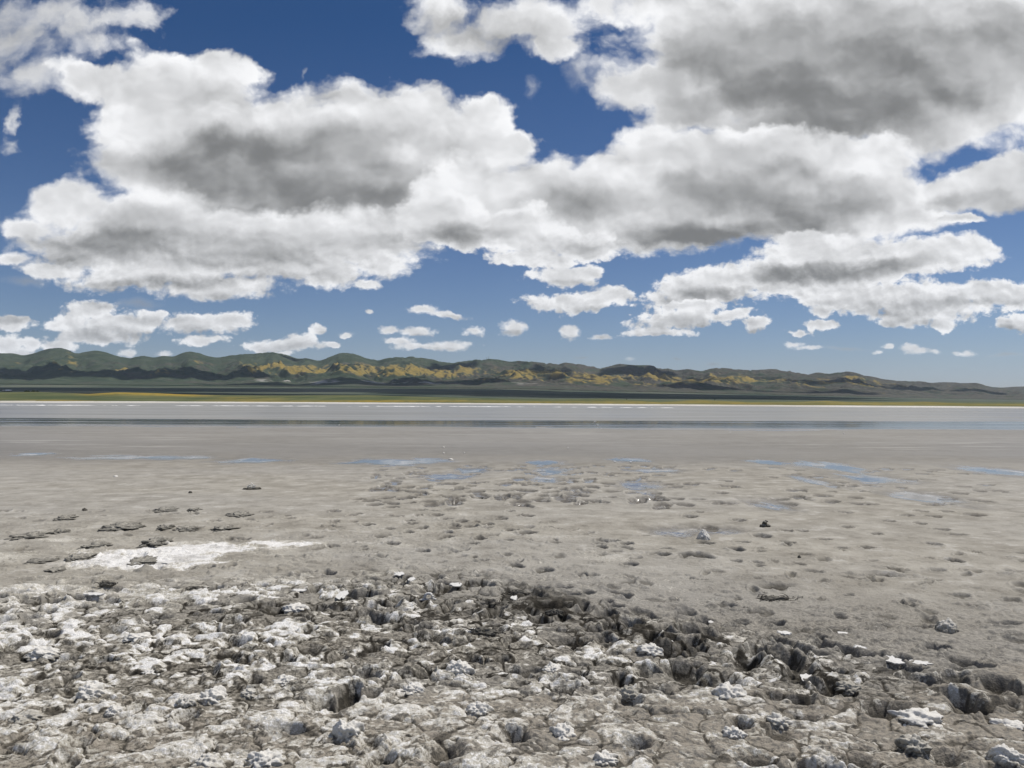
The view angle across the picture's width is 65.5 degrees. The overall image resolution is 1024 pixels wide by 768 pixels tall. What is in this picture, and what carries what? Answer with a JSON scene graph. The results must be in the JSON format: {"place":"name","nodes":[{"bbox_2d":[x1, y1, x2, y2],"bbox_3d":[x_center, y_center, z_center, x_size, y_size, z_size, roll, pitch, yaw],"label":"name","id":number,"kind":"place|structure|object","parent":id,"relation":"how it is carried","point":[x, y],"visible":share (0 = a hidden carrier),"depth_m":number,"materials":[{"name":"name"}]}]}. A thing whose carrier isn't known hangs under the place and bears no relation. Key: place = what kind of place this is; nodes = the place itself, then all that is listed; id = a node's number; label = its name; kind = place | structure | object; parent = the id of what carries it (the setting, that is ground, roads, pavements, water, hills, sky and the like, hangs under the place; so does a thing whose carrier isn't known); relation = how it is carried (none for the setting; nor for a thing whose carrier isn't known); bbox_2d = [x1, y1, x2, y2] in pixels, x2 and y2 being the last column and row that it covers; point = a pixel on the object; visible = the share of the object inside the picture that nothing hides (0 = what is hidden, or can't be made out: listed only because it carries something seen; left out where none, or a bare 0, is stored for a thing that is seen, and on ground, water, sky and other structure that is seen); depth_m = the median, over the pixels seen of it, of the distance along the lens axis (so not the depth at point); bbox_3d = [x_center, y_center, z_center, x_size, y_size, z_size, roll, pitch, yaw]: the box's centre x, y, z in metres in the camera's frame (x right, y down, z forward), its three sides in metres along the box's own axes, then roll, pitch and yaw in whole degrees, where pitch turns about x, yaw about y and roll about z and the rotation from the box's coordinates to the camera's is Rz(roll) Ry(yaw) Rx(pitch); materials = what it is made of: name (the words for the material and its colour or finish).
{"place":"outdoors","nodes":[
{"label":"outdoors","id":0,"kind":"place"},
{"bbox_2d":[96,580,117,587],"bbox_3d":[-3.263,1.601,6.388,0.194,0.052,0.096,0,-1,0],"label":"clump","id":1,"kind":"object","parent":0,"point":[105,583],"visible":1,"depth_m":6.37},
{"bbox_2d":[181,586,208,590],"bbox_3d":[-2.525,1.631,6.357,0.208,0.038,0.122,1,-1,-15],"label":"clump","id":2,"kind":"object","parent":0,"point":[194,587],"visible":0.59,"depth_m":6.34,"materials":[{"name":"grey"}]},
{"bbox_2d":[243,483,260,489],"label":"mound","id":3,"kind":"object","parent":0,"point":[252,488],"visible":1,"depth_m":13.72,"materials":[{"name":"grey soil"}]},
{"bbox_2d":[460,624,505,636],"bbox_3d":[-0.188,1.570,5.062,0.301,0.048,0.190,0,-1,0],"label":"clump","id":4,"kind":"object","parent":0,"point":[483,631],"visible":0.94,"depth_m":5.04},
{"bbox_2d":[480,597,524,608],"bbox_3d":[-0.057,1.629,5.900,0.370,0.050,0.293,1,-1,-27],"label":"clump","id":5,"kind":"object","parent":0,"point":[505,602],"visible":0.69,"depth_m":5.92,"materials":[{"name":"grey"}]},
{"bbox_2d":[0,385,1023,767],"bbox_3d":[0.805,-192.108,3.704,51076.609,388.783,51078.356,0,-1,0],"label":"ground","id":6,"kind":"structure","parent":0,"point":[894,563],"depth_m":6.45,"materials":[{"name":"grey soil"}]},
{"bbox_2d":[8,709,46,724],"bbox_3d":[-2.250,1.553,3.713,0.143,0.058,0.157,-1,-1,38],"label":"salt lump","id":7,"kind":"object","parent":6,"relation":"on","point":[25,716],"visible":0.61,"depth_m":3.69,"materials":[{"name":"white stone"}]},
{"bbox_2d":[4,530,54,539],"bbox_3d":[-5.366,1.690,8.921,0.437,0.069,0.794,0,-1,15],"label":"mud mound","id":8,"kind":"object","parent":6,"relation":"on","point":[34,534],"visible":0.73,"depth_m":8.84,"materials":[{"name":"grey soil"}]},
{"bbox_2d":[23,556,59,563],"bbox_3d":[-4.460,1.667,7.529,0.272,0.039,0.395,0,-1,17],"label":"mud mound","id":9,"kind":"object","parent":6,"relation":"on","point":[41,560],"visible":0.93,"depth_m":7.50,"materials":[{"name":"grey soil"}]},
{"bbox_2d":[23,646,60,661],"bbox_3d":[-2.724,1.565,4.635,0.196,0.083,0.194,0,-1,7],"label":"salt lump","id":10,"kind":"object","parent":6,"relation":"on","point":[50,653],"visible":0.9,"depth_m":4.59,"materials":[{"name":"white"}]},
{"bbox_2d":[44,566,66,573],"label":"mud mound","id":11,"kind":"object","parent":6,"relation":"on","point":[56,569],"visible":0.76,"depth_m":7.08,"materials":[{"name":"grey soil"}]},
{"bbox_2d":[51,528,70,533],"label":"mud mound","id":12,"kind":"object","parent":6,"relation":"on","point":[60,530],"visible":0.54,"depth_m":9.14,"materials":[{"name":"grey soil"}]},
{"bbox_2d":[52,514,78,520],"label":"mud mound","id":13,"kind":"object","parent":6,"relation":"on","point":[67,517],"visible":0.81,"depth_m":10.23,"materials":[{"name":"grey soil"}]},
{"bbox_2d":[64,552,97,561],"bbox_3d":[-4.178,1.673,7.674,0.301,0.065,0.526,1,-1,-15],"label":"mud mound","id":14,"kind":"object","parent":6,"relation":"on","point":[81,556],"visible":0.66,"depth_m":7.64,"materials":[{"name":"grey soil"}]},
{"bbox_2d":[73,682,105,699],"bbox_3d":[-2.110,1.542,3.980,0.148,0.090,0.153,0,-1,2],"label":"salt lump","id":15,"kind":"object","parent":6,"relation":"on","point":[88,691],"visible":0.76,"depth_m":3.96,"materials":[{"name":"white stone"}]},
{"bbox_2d":[83,592,104,595],"bbox_3d":[-3.178,1.597,6.052,0.157,0.011,0.073,2,2,0],"label":"salt flake","id":16,"kind":"object","parent":6,"relation":"on","point":[94,594],"visible":1,"depth_m":6.05,"materials":[{"name":"white stone"}]},
{"bbox_2d":[78,541,113,548],"bbox_3d":[-4.327,1.690,8.316,0.245,0.080,0.453,0,-1,18],"label":"mud mound","id":17,"kind":"object","parent":6,"relation":"on","point":[98,544],"visible":0.54,"depth_m":8.29,"materials":[{"name":"grey soil"}]},
{"bbox_2d":[104,704,122,716],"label":"salt lump","id":18,"kind":"object","parent":6,"relation":"on","point":[112,709],"visible":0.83,"depth_m":3.72,"materials":[{"name":"white stone"}]},
{"bbox_2d":[98,521,145,530],"bbox_3d":[-4.666,1.711,9.564,0.512,0.080,0.884,1,-1,-19],"label":"mud mound","id":19,"kind":"object","parent":6,"relation":"on","point":[121,525],"visible":0.77,"depth_m":9.46,"materials":[{"name":"grey soil"}]},
{"bbox_2d":[123,632,152,642],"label":"salt lump","id":20,"kind":"object","parent":6,"relation":"on","point":[129,637],"visible":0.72,"depth_m":4.95,"materials":[{"name":"white stone"}]},
{"bbox_2d":[127,555,157,566],"bbox_3d":[-3.500,1.677,7.535,0.347,0.055,0.547,1,-1,-20],"label":"mud mound","id":21,"kind":"object","parent":6,"relation":"on","point":[147,559],"visible":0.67,"depth_m":7.48,"materials":[{"name":"grey soil"}]},
{"bbox_2d":[141,669,159,675],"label":"salt lump","id":22,"kind":"object","parent":6,"relation":"on","point":[147,671],"visible":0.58,"depth_m":4.33,"materials":[{"name":"white"}]},
{"bbox_2d":[135,536,172,547],"bbox_3d":[-3.793,1.685,8.465,0.340,0.110,0.594,0,-1,-9],"label":"mud mound","id":23,"kind":"object","parent":6,"relation":"on","point":[155,542],"visible":0.67,"depth_m":8.35,"materials":[{"name":"grey soil"}]},
{"bbox_2d":[156,524,175,529],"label":"mud mound","id":24,"kind":"object","parent":6,"relation":"on","point":[164,527],"visible":0.68,"depth_m":9.42,"materials":[{"name":"grey soil"}]},
{"bbox_2d":[156,561,175,563],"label":"salt flake","id":25,"kind":"object","parent":6,"relation":"on","point":[164,562],"visible":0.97,"depth_m":7.46,"materials":[{"name":"white"}]},
{"bbox_2d":[153,506,179,512],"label":"mud mound","id":26,"kind":"object","parent":6,"relation":"on","point":[165,509],"visible":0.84,"depth_m":11.08,"materials":[{"name":"grey soil"}]},
{"bbox_2d":[175,695,196,708],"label":"salt lump","id":27,"kind":"object","parent":6,"relation":"on","point":[184,702],"visible":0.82,"depth_m":3.79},
{"bbox_2d":[173,525,200,531],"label":"mud mound","id":28,"kind":"object","parent":6,"relation":"on","point":[186,528],"visible":0.81,"depth_m":9.34,"materials":[{"name":"grey soil"}]},
{"bbox_2d":[186,507,202,511],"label":"mud mound","id":29,"kind":"object","parent":6,"relation":"on","point":[193,509],"visible":0.83,"depth_m":11.06,"materials":[{"name":"grey soil"}]},
{"bbox_2d":[190,753,226,767],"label":"salt lump","id":30,"kind":"object","parent":6,"relation":"on","point":[211,760],"visible":0.97,"depth_m":3.20,"materials":[{"name":"white stone"}]},
{"bbox_2d":[197,685,227,705],"bbox_3d":[-1.474,1.541,3.927,0.153,0.103,0.165,0,-1,16],"label":"salt lump","id":31,"kind":"object","parent":6,"relation":"on","point":[214,695],"visible":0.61,"depth_m":3.89,"materials":[{"name":"white stone"}]},
{"bbox_2d":[210,524,240,531],"bbox_3d":[-3.421,1.717,9.458,0.322,0.069,0.497,0,-1,13],"label":"mud mound","id":32,"kind":"object","parent":6,"relation":"on","point":[222,528],"visible":0.73,"depth_m":9.43,"materials":[{"name":"grey soil"}]},
{"bbox_2d":[225,511,253,517],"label":"mud mound","id":33,"kind":"object","parent":6,"relation":"on","point":[238,514],"visible":0.77,"depth_m":10.59,"materials":[{"name":"grey soil"}]},
{"bbox_2d":[239,688,257,699],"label":"salt lump","id":34,"kind":"object","parent":6,"relation":"on","point":[249,693],"visible":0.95,"depth_m":3.98,"materials":[{"name":"white stone"}]},
{"bbox_2d":[244,748,284,767],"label":"salt lump","id":35,"kind":"object","parent":6,"relation":"on","point":[268,758],"visible":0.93,"depth_m":3.22,"materials":[{"name":"white"}]},
{"bbox_2d":[272,674,296,685],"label":"salt lump","id":36,"kind":"object","parent":6,"relation":"on","point":[283,679],"visible":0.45,"depth_m":4.18,"materials":[{"name":"white stone"}]},
{"bbox_2d":[281,602,310,613],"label":"salt lump","id":37,"kind":"object","parent":6,"relation":"on","point":[295,607],"visible":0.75,"depth_m":5.73,"materials":[{"name":"white stone"}]},
{"bbox_2d":[292,589,306,591],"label":"salt flake","id":38,"kind":"object","parent":6,"relation":"on","point":[300,590],"visible":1,"depth_m":6.24,"materials":[{"name":"white"}]},
{"bbox_2d":[336,590,348,599],"bbox_3d":[-1.291,1.606,6.065,0.082,0.010,0.237,3,2,0],"label":"salt flake","id":39,"kind":"object","parent":6,"relation":"on","point":[340,595],"visible":1,"depth_m":6.06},
{"bbox_2d":[331,718,364,743],"bbox_3d":[-0.718,1.522,3.499,0.146,0.111,0.126,1,-1,-14],"label":"salt lump","id":40,"kind":"object","parent":6,"relation":"on","point":[343,730],"visible":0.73,"depth_m":3.47,"materials":[{"name":"white stone"}]},
{"bbox_2d":[394,572,403,575],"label":"salt flake","id":41,"kind":"object","parent":6,"relation":"on","point":[398,573],"visible":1,"depth_m":6.86,"materials":[{"name":"white"}]},
{"bbox_2d":[402,682,425,695],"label":"salt lump","id":42,"kind":"object","parent":6,"relation":"on","point":[411,688],"visible":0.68,"depth_m":4.05,"materials":[{"name":"white stone"}]},
{"bbox_2d":[419,592,435,600],"bbox_3d":[-0.636,1.618,6.055,0.145,0.074,0.030,0,-1,0],"label":"ring fragment","id":43,"kind":"object","parent":6,"relation":"on","point":[425,595],"visible":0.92,"depth_m":6.05,"materials":[{"name":"grey stone"}]},
{"bbox_2d":[449,582,461,586],"bbox_3d":[-0.456,1.622,6.434,0.105,0.010,0.107,2,2,0],"label":"salt flake","id":44,"kind":"object","parent":6,"relation":"on","point":[457,584],"visible":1,"depth_m":6.42,"materials":[{"name":"white"}]},
{"bbox_2d":[445,659,475,674],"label":"salt lump","id":45,"kind":"object","parent":6,"relation":"on","point":[458,666],"visible":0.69,"depth_m":4.33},
{"bbox_2d":[467,701,493,717],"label":"salt lump","id":46,"kind":"object","parent":6,"relation":"on","point":[478,708],"visible":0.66,"depth_m":3.78,"materials":[{"name":"white stone"}]},
{"bbox_2d":[541,661,560,672],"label":"salt lump","id":47,"kind":"object","parent":6,"relation":"on","point":[551,667],"visible":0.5,"depth_m":4.42,"materials":[{"name":"white"}]},
{"bbox_2d":[549,722,576,740],"bbox_3d":[0.228,1.556,3.538,0.124,0.085,0.134,1,-1,-25],"label":"salt lump","id":48,"kind":"object","parent":6,"relation":"on","point":[561,731],"visible":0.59,"depth_m":3.52,"materials":[{"name":"white stone"}]},
{"bbox_2d":[593,749,618,766],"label":"salt lump","id":49,"kind":"object","parent":6,"relation":"on","point":[605,757],"visible":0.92,"depth_m":3.24,"materials":[{"name":"white stone"}]},
{"bbox_2d":[616,685,639,706],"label":"salt lump","id":50,"kind":"object","parent":6,"relation":"on","point":[630,693],"visible":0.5,"depth_m":3.98,"materials":[{"name":"grey stone"}]},
{"bbox_2d":[635,643,663,657],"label":"salt lump","id":51,"kind":"object","parent":6,"relation":"on","point":[653,649],"visible":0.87,"depth_m":4.66,"materials":[{"name":"white stone"}]},
{"bbox_2d":[697,529,710,539],"bbox_3d":[2.145,1.689,8.893,0.160,0.142,0.155,1,-1,-14],"label":"salt rock","id":52,"kind":"object","parent":6,"relation":"on","point":[703,534],"visible":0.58,"depth_m":8.85,"materials":[{"name":"white stone"}]},
{"bbox_2d":[710,681,746,699],"bbox_3d":[1.094,1.561,4.028,0.196,0.100,0.177,0,-1,-7],"label":"salt lump","id":53,"kind":"object","parent":6,"relation":"on","point":[725,690],"visible":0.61,"depth_m":3.99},
{"bbox_2d":[722,725,747,739],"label":"salt lump","id":54,"kind":"object","parent":6,"relation":"on","point":[732,733],"visible":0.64,"depth_m":3.52,"materials":[{"name":"white"}]},
{"bbox_2d":[759,520,770,526],"bbox_3d":[3.131,1.725,9.839,0.110,0.093,0.146,-1,-1,40],"label":"mud heap","id":55,"kind":"object","parent":6,"relation":"on","point":[764,524],"visible":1,"depth_m":9.81,"materials":[{"name":"grey soil"}]},
{"bbox_2d":[765,712,792,730],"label":"salt lump","id":56,"kind":"object","parent":6,"relation":"on","point":[777,719],"visible":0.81,"depth_m":3.65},
{"bbox_2d":[776,631,791,634],"bbox_3d":[1.754,1.606,5.137,0.098,0.010,0.074,2,2,0],"label":"salt flake","id":57,"kind":"object","parent":6,"relation":"on","point":[785,632],"visible":1,"depth_m":5.13,"materials":[{"name":"white"}]},
{"bbox_2d":[800,673,810,681],"bbox_3d":[1.612,1.599,4.327,0.097,0.010,0.125,2,2,0],"label":"salt flake","id":58,"kind":"object","parent":6,"relation":"on","point":[805,675],"visible":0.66,"depth_m":4.34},
{"bbox_2d":[834,680,862,696],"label":"salt lump","id":59,"kind":"object","parent":6,"relation":"on","point":[848,688],"visible":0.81,"depth_m":4.12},
{"bbox_2d":[886,655,904,664],"bbox_3d":[2.186,1.587,4.584,0.121,0.010,0.132,2,2,0],"label":"salt flake","id":60,"kind":"object","parent":6,"relation":"on","point":[892,659],"visible":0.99,"depth_m":4.56,"materials":[{"name":"white stone"}]},
{"bbox_2d":[894,733,932,758],"bbox_3d":[1.708,1.534,3.389,0.140,0.088,0.140,0,-1,-13],"label":"salt lump","id":61,"kind":"object","parent":6,"relation":"on","point":[914,744],"visible":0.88,"depth_m":3.36,"materials":[{"name":"white stone"}]},
{"bbox_2d":[887,707,947,728],"bbox_3d":[1.937,1.578,3.763,0.268,0.099,0.288,0,-1,0],"label":"flake","id":62,"kind":"object","parent":6,"relation":"on","point":[923,717],"visible":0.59,"depth_m":3.71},
{"bbox_2d":[909,659,932,665],"bbox_3d":[2.344,1.600,4.571,0.139,0.010,0.071,2,2,0],"label":"salt flake","id":63,"kind":"object","parent":6,"relation":"on","point":[925,663],"visible":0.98,"depth_m":4.56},
{"bbox_2d":[935,617,958,633],"bbox_3d":[2.877,1.601,5.272,0.154,0.107,0.117,0,-1,-7],"label":"clod","id":64,"kind":"object","parent":6,"relation":"on","point":[947,626],"visible":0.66,"depth_m":5.24,"materials":[{"name":"grey soil"}]},
{"bbox_2d":[986,743,1023,766],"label":"salt lump","id":65,"kind":"object","parent":6,"relation":"on","point":[1004,753],"visible":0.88,"depth_m":3.24,"materials":[{"name":"white"}]},
{"bbox_2d":[988,718,1023,729],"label":"salt lump","id":66,"kind":"object","parent":6,"relation":"on","point":[1017,724],"visible":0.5,"depth_m":3.66,"materials":[{"name":"white"}]},
{"bbox_2d":[0,348,1023,399],"bbox_3d":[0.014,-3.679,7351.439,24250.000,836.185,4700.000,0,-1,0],"label":"hills","id":67,"kind":"structure","parent":0,"point":[56,366],"depth_m":7011.12,"materials":[{"name":"green plant"}]},
{"bbox_2d":[0,403,1023,499],"bbox_3d":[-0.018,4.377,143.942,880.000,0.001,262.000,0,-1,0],"label":"water","id":68,"kind":"structure","parent":0,"point":[633,417],"depth_m":70.78,"materials":[{"name":"grey liquid"}]},
{"bbox_2d":[38,405,651,407],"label":"foam","id":69,"kind":"object","parent":68,"relation":"on","point":[384,406],"visible":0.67,"depth_m":166.16,"materials":[{"name":"white"}]},
{"bbox_2d":[0,0,1023,387],"label":"sky","id":70,"kind":"structure","parent":0,"point":[807,187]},
{"bbox_2d":[501,589,536,595],"bbox_3d":[0.054,1.643,6.259,0.260,0.055,0.190,-1,-1,35],"label":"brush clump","id":71,"kind":"object","parent":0,"point":[514,592],"visible":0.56,"depth_m":6.24,"materials":[{"name":"grey plant"}]},
{"bbox_2d":[543,608,565,616],"bbox_3d":[0.295,1.605,5.599,0.214,0.052,0.126,0,-1,0],"label":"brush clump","id":72,"kind":"object","parent":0,"point":[554,611],"visible":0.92,"depth_m":5.58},
{"bbox_2d":[758,593,802,601],"bbox_3d":[2.041,1.643,6.118,0.326,0.054,0.350,0,-1,32],"label":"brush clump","id":73,"kind":"object","parent":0,"point":[771,598],"visible":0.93,"depth_m":6.10,"materials":[{"name":"grey"}]}
]}

